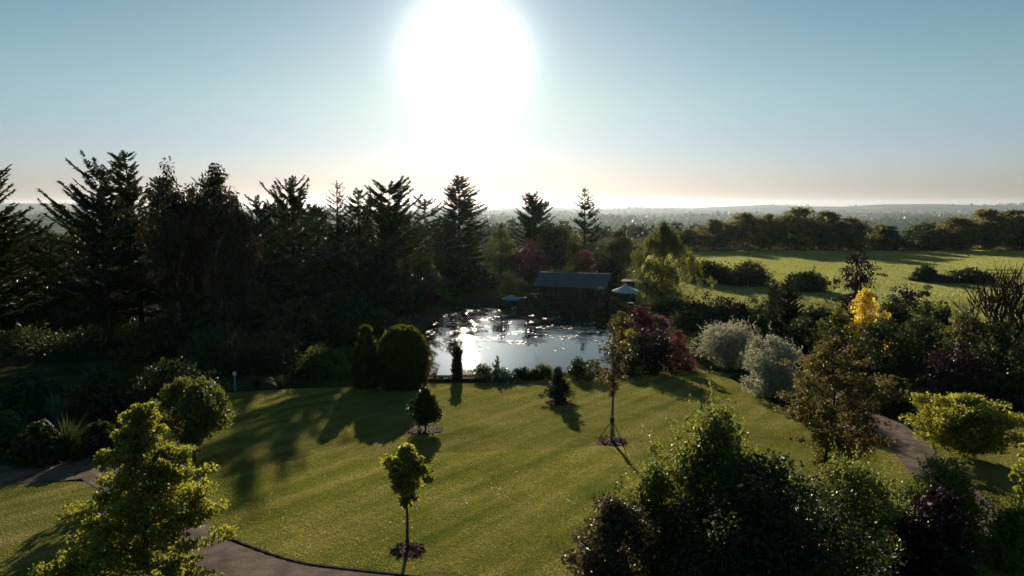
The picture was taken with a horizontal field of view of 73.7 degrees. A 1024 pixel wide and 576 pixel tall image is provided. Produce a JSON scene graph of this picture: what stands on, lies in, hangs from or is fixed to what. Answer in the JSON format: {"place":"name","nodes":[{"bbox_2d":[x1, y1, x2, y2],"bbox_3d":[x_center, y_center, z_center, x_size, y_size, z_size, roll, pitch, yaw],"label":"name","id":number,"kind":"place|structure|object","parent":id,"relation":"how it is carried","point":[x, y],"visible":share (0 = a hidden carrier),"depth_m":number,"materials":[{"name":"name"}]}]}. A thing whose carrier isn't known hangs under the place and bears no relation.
{"place":"outdoors","nodes":[
{"label":"outdoors","id":0,"kind":"place"},
{"bbox_2d":[41,412,97,456],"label":"flax clump","id":1,"kind":"object","parent":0,"point":[71,440],"visible":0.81,"depth_m":24.44,"materials":[{"name":"green plant"}]},
{"bbox_2d":[0,425,163,483],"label":"gravel path","id":2,"kind":"structure","parent":0,"point":[81,468],"depth_m":22.49,"materials":[{"name":"grey gravel"}]},
{"bbox_2d":[0,481,218,575],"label":"lawn","id":3,"kind":"structure","parent":0,"point":[15,522],"depth_m":18.15,"materials":[{"name":"green plant"}]},
{"bbox_2d":[27,401,238,575],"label":"maple tree","id":4,"kind":"object","parent":3,"relation":"on","point":[149,509],"visible":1,"depth_m":13.38,"materials":[{"name":"green plant"}]},
{"bbox_2d":[82,470,447,575],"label":"gravel path","id":5,"kind":"structure","parent":0,"point":[227,558],"depth_m":15.79,"materials":[{"name":"grey gravel"}]},
{"bbox_2d":[0,203,1023,542],"bbox_3d":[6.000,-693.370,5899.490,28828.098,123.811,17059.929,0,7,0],"label":"ground","id":6,"kind":"structure","parent":0,"point":[66,369],"depth_m":59.55,"materials":[{"name":"green plant"}]},
{"bbox_2d":[0,409,25,456],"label":"shrub","id":7,"kind":"object","parent":6,"relation":"on","point":[11,427],"visible":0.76,"depth_m":24.60,"materials":[{"name":"green plant"}]},
{"bbox_2d":[0,268,53,330],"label":"holly tree","id":8,"kind":"object","parent":6,"relation":"on","point":[22,318],"visible":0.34,"depth_m":60.39,"materials":[{"name":"green plant"}]},
{"bbox_2d":[0,164,67,317],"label":"spruce tree","id":9,"kind":"object","parent":6,"relation":"on","point":[9,252],"visible":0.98,"depth_m":46.25,"materials":[{"name":"green plant"}]},
{"bbox_2d":[0,419,67,468],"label":"shrub","id":10,"kind":"object","parent":6,"relation":"on","point":[38,446],"visible":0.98,"depth_m":23.25,"materials":[{"name":"green plant"}]},
{"bbox_2d":[0,321,67,360],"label":"shrub","id":11,"kind":"object","parent":6,"relation":"on","point":[13,346],"visible":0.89,"depth_m":49.06,"materials":[{"name":"green plant"}]},
{"bbox_2d":[0,367,79,427],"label":"shrub","id":12,"kind":"object","parent":6,"relation":"on","point":[22,399],"visible":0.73,"depth_m":29.42,"materials":[{"name":"green plant"}]},
{"bbox_2d":[15,228,87,307],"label":"conifer tree","id":13,"kind":"object","parent":6,"relation":"on","point":[41,265],"visible":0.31,"depth_m":61.84,"materials":[{"name":"green plant"}]},
{"bbox_2d":[14,149,164,349],"bbox_3d":[-30.732,-2.512,49.620,9.740,14.728,10.438,4,8,31],"label":"pine tree","id":14,"kind":"object","parent":6,"relation":"on","point":[86,232],"visible":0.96,"depth_m":49.34,"materials":[{"name":"green plant"}]},
{"bbox_2d":[29,272,150,330],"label":"holly tree","id":15,"kind":"object","parent":6,"relation":"on","point":[67,312],"visible":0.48,"depth_m":60.43,"materials":[{"name":"green plant"}]},
{"bbox_2d":[36,322,143,356],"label":"shrub","id":16,"kind":"object","parent":6,"relation":"on","point":[92,339],"visible":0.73,"depth_m":50.57,"materials":[{"name":"green plant"}]},
{"bbox_2d":[72,419,119,459],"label":"shrub","id":17,"kind":"object","parent":6,"relation":"on","point":[98,438],"visible":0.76,"depth_m":24.50,"materials":[{"name":"green plant"}]},
{"bbox_2d":[42,365,161,424],"bbox_3d":[-18.653,5.011,31.391,5.033,2.850,4.864,-5,8,-34],"label":"shrub","id":18,"kind":"object","parent":6,"relation":"on","point":[98,402],"visible":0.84,"depth_m":30.82,"materials":[{"name":"green plant"}]},
{"bbox_2d":[82,150,169,334],"bbox_3d":[-29.968,-3.257,53.724,6.690,15.204,6.855,-6,9,-43],"label":"spruce tree","id":19,"kind":"object","parent":6,"relation":"on","point":[129,178],"visible":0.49,"depth_m":53.18,"materials":[{"name":"green plant"}]},
{"bbox_2d":[100,314,192,364],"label":"shrub","id":20,"kind":"object","parent":6,"relation":"on","point":[154,327],"visible":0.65,"depth_m":47.84,"materials":[{"name":"green plant"}]},
{"bbox_2d":[112,156,204,356],"bbox_3d":[-24.296,-1.889,47.367,5.911,14.416,6.724,0,7,-2],"label":"weeping birch","id":21,"kind":"object","parent":6,"relation":"on","point":[171,254],"visible":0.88,"depth_m":47.31,"materials":[{"name":"green plant"}]},
{"bbox_2d":[113,357,234,418],"bbox_3d":[-15.805,4.846,32.157,5.065,3.315,4.495,-5,8,-33],"label":"shrub","id":22,"kind":"object","parent":6,"relation":"on","point":[148,392],"visible":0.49,"depth_m":31.56,"materials":[{"name":"green plant"}]},
{"bbox_2d":[171,182,216,303],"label":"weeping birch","id":23,"kind":"object","parent":6,"relation":"on","point":[199,282],"visible":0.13,"depth_m":50.72,"materials":[{"name":"green plant"}]},
{"bbox_2d":[176,162,249,350],"bbox_3d":[-20.831,-1.838,47.903,4.920,13.846,6.166,-2,7,-18],"label":"weeping birch","id":24,"kind":"object","parent":6,"relation":"on","point":[213,216],"visible":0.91,"depth_m":47.96,"materials":[{"name":"green plant"}]},
{"bbox_2d":[212,195,263,341],"bbox_3d":[-20.004,-0.997,50.133,4.161,11.574,3.142,0,7,-1],"label":"weeping birch","id":25,"kind":"object","parent":6,"relation":"on","point":[242,307],"visible":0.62,"depth_m":49.86,"materials":[{"name":"green plant"}]},
{"bbox_2d":[240,328,304,377],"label":"shrub","id":26,"kind":"object","parent":6,"relation":"on","point":[280,359],"visible":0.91,"depth_m":42.53,"materials":[{"name":"green plant"}]},
{"bbox_2d":[242,194,307,310],"bbox_3d":[-22.174,-2.353,60.124,6.789,11.899,7.115,3,7,22],"label":"conifer tree","id":27,"kind":"object","parent":6,"relation":"on","point":[266,261],"visible":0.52,"depth_m":59.85,"materials":[{"name":"green plant"}]},
{"bbox_2d":[251,174,327,269],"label":"pine tree","id":28,"kind":"object","parent":6,"relation":"on","point":[296,204],"visible":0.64,"depth_m":64.29,"materials":[{"name":"green plant"}]},
{"bbox_2d":[283,203,346,265],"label":"conifer tree","id":29,"kind":"object","parent":6,"relation":"on","point":[317,248],"visible":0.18,"depth_m":81.03,"materials":[{"name":"green plant"}]},
{"bbox_2d":[287,341,349,380],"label":"shrub","id":30,"kind":"object","parent":6,"relation":"on","point":[324,362],"visible":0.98,"depth_m":41.49,"materials":[{"name":"green plant"}]},
{"bbox_2d":[313,180,363,286],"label":"spruce tree","id":31,"kind":"object","parent":6,"relation":"on","point":[338,219],"visible":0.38,"depth_m":71.74,"materials":[{"name":"green plant"}]},
{"bbox_2d":[329,188,379,262],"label":"spruce tree","id":32,"kind":"object","parent":6,"relation":"on","point":[357,213],"visible":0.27,"depth_m":75.28,"materials":[{"name":"green plant"}]},
{"bbox_2d":[358,175,439,302],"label":"conifer tree","id":33,"kind":"object","parent":6,"relation":"on","point":[390,219],"visible":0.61,"depth_m":69.96,"materials":[{"name":"green plant"}]},
{"bbox_2d":[405,255,453,301],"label":"hawthorn tree","id":34,"kind":"object","parent":6,"relation":"on","point":[426,270],"visible":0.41,"depth_m":77.37,"materials":[{"name":"green plant"}]},
{"bbox_2d":[417,219,466,272],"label":"conifer tree","id":35,"kind":"object","parent":6,"relation":"on","point":[447,241],"visible":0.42,"depth_m":107.23,"materials":[{"name":"green plant"}]},
{"bbox_2d":[433,250,480,286],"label":"hawthorn tree","id":36,"kind":"object","parent":6,"relation":"on","point":[452,266],"visible":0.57,"depth_m":90.69,"materials":[{"name":"green plant"}]},
{"bbox_2d":[429,175,500,268],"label":"spruce tree","id":37,"kind":"object","parent":6,"relation":"on","point":[470,238],"visible":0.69,"depth_m":116.43,"materials":[{"name":"green plant"}]},
{"bbox_2d":[445,263,504,290],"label":"hawthorn tree","id":38,"kind":"object","parent":6,"relation":"on","point":[478,277],"visible":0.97,"depth_m":86.92,"materials":[{"name":"green plant"}]},
{"bbox_2d":[481,223,523,277],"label":"willow tree","id":39,"kind":"object","parent":6,"relation":"on","point":[500,259],"visible":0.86,"depth_m":99.00,"materials":[{"name":"green plant"}]},
{"bbox_2d":[2,202,1023,240],"bbox_3d":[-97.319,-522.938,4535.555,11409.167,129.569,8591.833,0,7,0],"label":"distant woodland","id":40,"kind":"object","parent":6,"relation":"on","point":[648,221],"visible":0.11,"depth_m":2702.48,"materials":[{"name":"green plant"}]},
{"bbox_2d":[505,239,553,283],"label":"copper cherry","id":41,"kind":"object","parent":6,"relation":"on","point":[529,269],"visible":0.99,"depth_m":92.81,"materials":[{"name":"red plant"}]},
{"bbox_2d":[508,191,559,264],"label":"conifer tree","id":42,"kind":"object","parent":6,"relation":"on","point":[534,208],"visible":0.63,"depth_m":118.31,"materials":[{"name":"green plant"}]},
{"bbox_2d":[531,223,579,271],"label":"ash tree","id":43,"kind":"object","parent":6,"relation":"on","point":[558,256],"visible":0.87,"depth_m":102.88,"materials":[{"name":"green plant"}]},
{"bbox_2d":[105,289,1023,399],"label":"rough grass","id":44,"kind":"structure","parent":6,"relation":"on","point":[627,299],"depth_m":66.76,"materials":[{"name":"green plant"}]},
{"bbox_2d":[533,272,614,305],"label":"garden hut","id":45,"kind":"object","parent":6,"relation":"on","point":[560,287],"visible":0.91,"depth_m":75.73,"materials":[{"name":"grey wood"}]},
{"bbox_2d":[563,188,609,254],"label":"spruce tree","id":46,"kind":"object","parent":6,"relation":"on","point":[585,230],"visible":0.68,"depth_m":116.84,"materials":[{"name":"green plant"}]},
{"bbox_2d":[599,228,643,277],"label":"field maple","id":47,"kind":"object","parent":6,"relation":"on","point":[621,246],"visible":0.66,"depth_m":101.22,"materials":[{"name":"green plant"}]},
{"bbox_2d":[620,218,716,301],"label":"willow tree","id":48,"kind":"object","parent":6,"relation":"on","point":[666,241],"visible":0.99,"depth_m":76.07,"materials":[{"name":"green plant"}]},
{"bbox_2d":[661,329,699,371],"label":"red shrub","id":49,"kind":"object","parent":6,"relation":"on","point":[684,361],"visible":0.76,"depth_m":43.96,"materials":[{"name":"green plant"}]},
{"bbox_2d":[686,315,768,369],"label":"silver shrub","id":50,"kind":"object","parent":6,"relation":"on","point":[728,350],"visible":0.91,"depth_m":44.41,"materials":[{"name":"green plant"}]},
{"bbox_2d":[721,212,774,248],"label":"hedgerow tree","id":51,"kind":"object","parent":6,"relation":"on","point":[748,224],"visible":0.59,"depth_m":170.89,"materials":[{"name":"green plant"}]},
{"bbox_2d":[751,213,793,249],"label":"hedgerow tree","id":52,"kind":"object","parent":6,"relation":"on","point":[769,223],"visible":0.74,"depth_m":166.11,"materials":[{"name":"green plant"}]},
{"bbox_2d":[738,321,811,398],"bbox_3d":[13.461,3.793,35.230,3.741,4.116,3.381,6,9,43],"label":"silver shrub","id":53,"kind":"object","parent":6,"relation":"on","point":[771,374],"visible":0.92,"depth_m":34.72,"materials":[{"name":"green plant"}]},
{"bbox_2d":[765,274,807,336],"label":"cypress tree","id":54,"kind":"object","parent":6,"relation":"on","point":[789,315],"visible":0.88,"depth_m":54.29,"materials":[{"name":"green plant"}]},
{"bbox_2d":[777,315,822,361],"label":"shrub","id":55,"kind":"object","parent":6,"relation":"on","point":[801,331],"visible":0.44,"depth_m":47.27,"materials":[{"name":"green plant"}]},
{"bbox_2d":[764,206,840,248],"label":"hedgerow tree","id":56,"kind":"object","parent":6,"relation":"on","point":[803,228],"visible":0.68,"depth_m":167.77,"materials":[{"name":"green plant"}]},
{"bbox_2d":[801,306,864,358],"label":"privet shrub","id":57,"kind":"object","parent":6,"relation":"on","point":[834,317],"visible":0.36,"depth_m":45.32,"materials":[{"name":"green plant"}]},
{"bbox_2d":[818,249,887,323],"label":"purple plum tree","id":58,"kind":"object","parent":6,"relation":"on","point":[856,284],"visible":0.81,"depth_m":60.11,"materials":[{"name":"green plant"}]},
{"bbox_2d":[825,217,883,249],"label":"hedgerow tree","id":59,"kind":"object","parent":6,"relation":"on","point":[855,230],"visible":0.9,"depth_m":165.74,"materials":[{"name":"green plant"}]},
{"bbox_2d":[842,288,891,357],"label":"golden tree","id":60,"kind":"object","parent":6,"relation":"on","point":[866,305],"visible":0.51,"depth_m":44.37,"materials":[{"name":"yellow plant"}]},
{"bbox_2d":[830,317,929,382],"bbox_3d":[21.331,3.767,39.849,5.168,4.372,4.380,-3,7,-21],"label":"shrub","id":61,"kind":"object","parent":6,"relation":"on","point":[874,331],"visible":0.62,"depth_m":39.21,"materials":[{"name":"green plant"}]},
{"bbox_2d":[862,224,914,250],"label":"hedgerow tree","id":62,"kind":"object","parent":6,"relation":"on","point":[891,233],"visible":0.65,"depth_m":167.38,"materials":[{"name":"green plant"}]},
{"bbox_2d":[866,374,921,419],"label":"shrub","id":63,"kind":"object","parent":6,"relation":"on","point":[894,408],"visible":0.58,"depth_m":30.82,"materials":[{"name":"green plant"}]},
{"bbox_2d":[877,295,921,350],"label":"laurel shrub","id":64,"kind":"object","parent":6,"relation":"on","point":[902,316],"visible":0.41,"depth_m":48.27,"materials":[{"name":"green plant"}]},
{"bbox_2d":[862,314,965,388],"bbox_3d":[22.863,3.768,38.843,5.523,4.686,4.748,2,7,19],"label":"shrub","id":65,"kind":"object","parent":6,"relation":"on","point":[921,330],"visible":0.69,"depth_m":38.28,"materials":[{"name":"green plant"}]},
{"bbox_2d":[901,284,949,357],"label":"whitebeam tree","id":66,"kind":"object","parent":6,"relation":"on","point":[925,309],"visible":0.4,"depth_m":47.35,"materials":[{"name":"green plant"}]},
{"bbox_2d":[923,216,984,250],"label":"hedgerow tree","id":67,"kind":"object","parent":6,"relation":"on","point":[963,229],"visible":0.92,"depth_m":165.05,"materials":[{"name":"green plant"}]},
{"bbox_2d":[926,298,998,375],"bbox_3d":[27.492,3.233,41.703,3.501,5.296,4.883,-4,8,-32],"label":"shrub","id":68,"kind":"object","parent":6,"relation":"on","point":[965,332],"visible":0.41,"depth_m":41.22,"materials":[{"name":"green plant"}]},
{"bbox_2d":[939,340,1023,396],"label":"shrub","id":69,"kind":"object","parent":6,"relation":"on","point":[1000,363],"visible":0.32,"depth_m":36.27,"materials":[{"name":"green plant"}]},
{"bbox_2d":[948,259,1023,352],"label":"bare tree","id":70,"kind":"object","parent":6,"relation":"on","point":[1002,299],"visible":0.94,"depth_m":41.28,"materials":[{"name":"brown plant"}]},
{"bbox_2d":[955,208,1023,249],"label":"hedgerow tree","id":71,"kind":"object","parent":6,"relation":"on","point":[990,224],"visible":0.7,"depth_m":166.86,"materials":[{"name":"green plant"}]},
{"bbox_2d":[974,307,1023,363],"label":"shrub","id":72,"kind":"object","parent":6,"relation":"on","point":[1002,337],"visible":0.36,"depth_m":40.26,"materials":[{"name":"green plant"}]},
{"bbox_2d":[980,367,1023,413],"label":"shrub","id":73,"kind":"object","parent":6,"relation":"on","point":[1011,387],"visible":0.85,"depth_m":31.68,"materials":[{"name":"green plant"}]},
{"bbox_2d":[0,0,1023,208],"label":"sky","id":74,"kind":"structure","parent":0,"point":[633,103],"materials":[{"name":"blue"}]},
{"bbox_2d":[0,367,1023,575],"bbox_3d":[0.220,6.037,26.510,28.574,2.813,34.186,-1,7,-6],"label":"lawn","id":75,"kind":"structure","parent":0,"point":[496,397],"depth_m":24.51,"materials":[{"name":"green plant"}]},
{"bbox_2d":[149,375,235,461],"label":"lollipop tree","id":76,"kind":"object","parent":75,"relation":"on","point":[197,412],"visible":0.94,"depth_m":23.13,"materials":[{"name":"green plant"}]},
{"bbox_2d":[221,533,420,575],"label":"path edging","id":77,"kind":"object","parent":75,"relation":"on","point":[239,542],"visible":0.6,"depth_m":15.66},
{"bbox_2d":[348,324,380,388],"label":"clipped thuja","id":78,"kind":"object","parent":75,"relation":"on","point":[363,371],"visible":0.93,"depth_m":37.22,"materials":[{"name":"green plant"}]},
{"bbox_2d":[373,323,434,390],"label":"clipped thuja","id":79,"kind":"object","parent":75,"relation":"on","point":[403,356],"visible":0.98,"depth_m":36.75,"materials":[{"name":"green plant"}]},
{"bbox_2d":[379,442,436,547],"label":"maple sapling","id":80,"kind":"object","parent":75,"relation":"on","point":[406,467],"visible":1,"depth_m":16.16,"materials":[{"name":"green plant"}]},
{"bbox_2d":[404,425,443,434],"bbox_3d":[-3.629,5.830,28.147,1.687,0.272,1.650,0,7,0],"label":"mulch ring","id":81,"kind":"object","parent":75,"relation":"on","point":[429,430],"visible":0.91,"depth_m":27.98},
{"bbox_2d":[404,384,444,428],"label":"hornbeam sapling","id":82,"kind":"object","parent":81,"relation":"on","point":[424,405],"visible":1,"depth_m":27.88,"materials":[{"name":"green plant"}]},
{"bbox_2d":[538,366,576,401],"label":"young pine","id":83,"kind":"object","parent":75,"relation":"on","point":[559,390],"visible":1,"depth_m":33.62,"materials":[{"name":"green plant"}]},
{"bbox_2d":[547,475,661,575],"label":"viburnum shrub","id":84,"kind":"object","parent":75,"relation":"on","point":[603,553],"visible":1,"depth_m":13.67,"materials":[{"name":"green plant"}]},
{"bbox_2d":[595,435,628,445],"bbox_3d":[3.833,5.890,26.422,1.367,0.265,1.417,0,7,0],"label":"mulch ring","id":85,"kind":"object","parent":75,"relation":"on","point":[606,440],"visible":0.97,"depth_m":26.21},
{"bbox_2d":[591,314,631,443],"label":"birch sapling","id":86,"kind":"object","parent":85,"relation":"on","point":[614,358],"visible":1,"depth_m":26.02,"materials":[{"name":"green plant"}]},
{"bbox_2d":[622,325,679,373],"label":"smoke bush","id":87,"kind":"object","parent":75,"relation":"on","point":[658,353],"visible":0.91,"depth_m":42.71,"materials":[{"name":"purple plant"}]},
{"bbox_2d":[620,441,683,573],"bbox_3d":[3.022,5.156,15.315,1.992,3.575,1.930,0,7,0],"label":"hazel shrub","id":88,"kind":"object","parent":75,"relation":"on","point":[654,486],"visible":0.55,"depth_m":15.03,"materials":[{"name":"green plant"}]},
{"bbox_2d":[625,366,839,573],"bbox_3d":[4.591,4.483,15.546,5.011,5.455,4.232,5,8,33],"label":"hazel tree","id":89,"kind":"object","parent":75,"relation":"on","point":[713,438],"visible":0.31,"depth_m":15.30,"materials":[{"name":"green plant"}]},
{"bbox_2d":[629,448,908,575],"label":"hazel shrub","id":90,"kind":"object","parent":75,"relation":"on","point":[757,546],"visible":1,"depth_m":13.12,"materials":[{"name":"green plant"}]},
{"bbox_2d":[773,335,909,472],"bbox_3d":[10.601,3.916,21.996,3.826,4.838,3.935,0,7,0],"label":"katsura tree","id":91,"kind":"object","parent":75,"relation":"on","point":[849,400],"visible":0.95,"depth_m":21.50,"materials":[{"name":"brown plant"}]},
{"bbox_2d":[775,434,927,575],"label":"spiraea shrub","id":92,"kind":"object","parent":75,"relation":"on","point":[883,513],"visible":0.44,"depth_m":15.54,"materials":[{"name":"green plant"}]},
{"bbox_2d":[882,466,987,575],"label":"purple shrub","id":93,"kind":"object","parent":75,"relation":"on","point":[929,523],"visible":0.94,"depth_m":14.65,"materials":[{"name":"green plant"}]},
{"bbox_2d":[892,434,1003,554],"bbox_3d":[10.893,5.149,17.155,2.613,2.796,2.609,4,8,31],"label":"viburnum shrub","id":94,"kind":"object","parent":75,"relation":"on","point":[956,477],"visible":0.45,"depth_m":16.83,"materials":[{"name":"green plant"}]},
{"bbox_2d":[975,494,1023,574],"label":"viburnum shrub","id":95,"kind":"object","parent":75,"relation":"on","point":[1004,544],"visible":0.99,"depth_m":15.41,"materials":[{"name":"green plant"}]},
{"bbox_2d":[421,306,624,374],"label":"water","id":96,"kind":"structure","parent":0,"point":[512,355],"depth_m":57.25,"materials":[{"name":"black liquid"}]},
{"bbox_2d":[634,250,1023,322],"bbox_3d":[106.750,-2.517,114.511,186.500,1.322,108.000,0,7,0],"label":"field","id":97,"kind":"structure","parent":0,"point":[762,294],"depth_m":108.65,"materials":[{"name":"green plant"}]},
{"bbox_2d":[676,258,733,284],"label":"field bush","id":98,"kind":"object","parent":97,"relation":"on","point":[716,271],"visible":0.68,"depth_m":94.71,"materials":[{"name":"green plant"}]},
{"bbox_2d":[721,251,775,287],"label":"field bush","id":99,"kind":"object","parent":97,"relation":"on","point":[749,273],"visible":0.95,"depth_m":91.87,"materials":[{"name":"green plant"}]},
{"bbox_2d":[672,226,855,250],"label":"hedge","id":100,"kind":"object","parent":97,"relation":"on","point":[796,244],"visible":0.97,"depth_m":163.87,"materials":[{"name":"green plant"}]},
{"bbox_2d":[772,266,832,292],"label":"field bush","id":101,"kind":"object","parent":97,"relation":"on","point":[807,282],"visible":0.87,"depth_m":85.79,"materials":[{"name":"green plant"}]},
{"bbox_2d":[850,229,1023,250],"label":"hedge","id":102,"kind":"object","parent":97,"relation":"on","point":[878,243],"visible":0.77,"depth_m":166.11,"materials":[{"name":"green plant"}]},
{"bbox_2d":[944,266,1000,284],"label":"field bush","id":103,"kind":"object","parent":97,"relation":"on","point":[969,275],"visible":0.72,"depth_m":93.83,"materials":[{"name":"green plant"}]},
{"bbox_2d":[837,387,997,543],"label":"gravel path","id":104,"kind":"structure","parent":0,"point":[907,448],"depth_m":25.68,"materials":[{"name":"grey gravel"}]},
{"bbox_2d":[855,376,1023,510],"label":"lawn","id":105,"kind":"structure","parent":0,"point":[987,467],"depth_m":23.66,"materials":[{"name":"green plant"}]},
{"bbox_2d":[902,340,1001,402],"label":"purple maple","id":106,"kind":"object","parent":105,"relation":"on","point":[959,379],"visible":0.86,"depth_m":33.82,"materials":[{"name":"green plant"}]},
{"bbox_2d":[898,391,1023,457],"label":"golden shrub","id":107,"kind":"object","parent":105,"relation":"on","point":[948,421],"visible":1,"depth_m":23.71,"materials":[{"name":"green plant"}]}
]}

